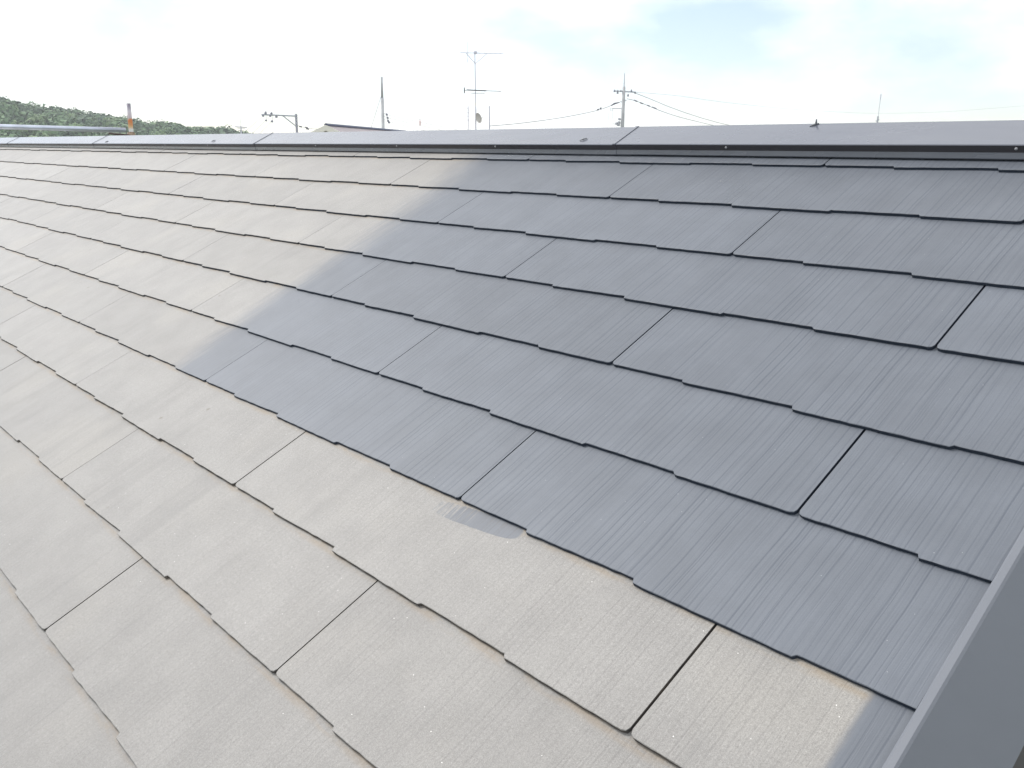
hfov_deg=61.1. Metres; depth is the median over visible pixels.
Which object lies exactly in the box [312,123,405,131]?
neighbour house
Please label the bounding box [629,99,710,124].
bundled cable
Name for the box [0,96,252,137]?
wood
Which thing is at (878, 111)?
whip aerial
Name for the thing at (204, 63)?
sky
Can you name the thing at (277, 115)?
utility pole
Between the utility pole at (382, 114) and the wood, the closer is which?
the utility pole at (382, 114)
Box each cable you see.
[492,102,619,125]
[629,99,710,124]
[636,93,726,124]
[638,92,1015,112]
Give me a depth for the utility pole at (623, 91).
49.15 m
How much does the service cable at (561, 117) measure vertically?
1.792 m
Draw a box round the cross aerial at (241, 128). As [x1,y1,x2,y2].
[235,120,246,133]
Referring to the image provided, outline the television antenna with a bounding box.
[460,51,503,129]
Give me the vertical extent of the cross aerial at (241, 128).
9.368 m
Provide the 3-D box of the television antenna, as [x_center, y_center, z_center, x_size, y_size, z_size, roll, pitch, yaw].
[-1.315,-12.764,37.964,1.874,4.129,0.906,0,15,-2]
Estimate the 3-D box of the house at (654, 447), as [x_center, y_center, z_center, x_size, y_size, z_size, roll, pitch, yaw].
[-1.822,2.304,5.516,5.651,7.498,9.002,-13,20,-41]
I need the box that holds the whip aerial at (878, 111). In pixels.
[876,94,881,122]
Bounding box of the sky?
[0,0,1023,132]
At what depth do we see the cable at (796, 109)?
76.63 m
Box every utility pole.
[261,111,297,132]
[371,77,389,127]
[608,73,635,126]
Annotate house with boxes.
[0,119,1023,767]
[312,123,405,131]
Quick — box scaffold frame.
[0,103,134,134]
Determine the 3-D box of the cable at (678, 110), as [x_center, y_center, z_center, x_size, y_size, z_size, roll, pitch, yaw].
[14.194,-18.599,60.629,0.752,1.748,27.766,10,18,32]

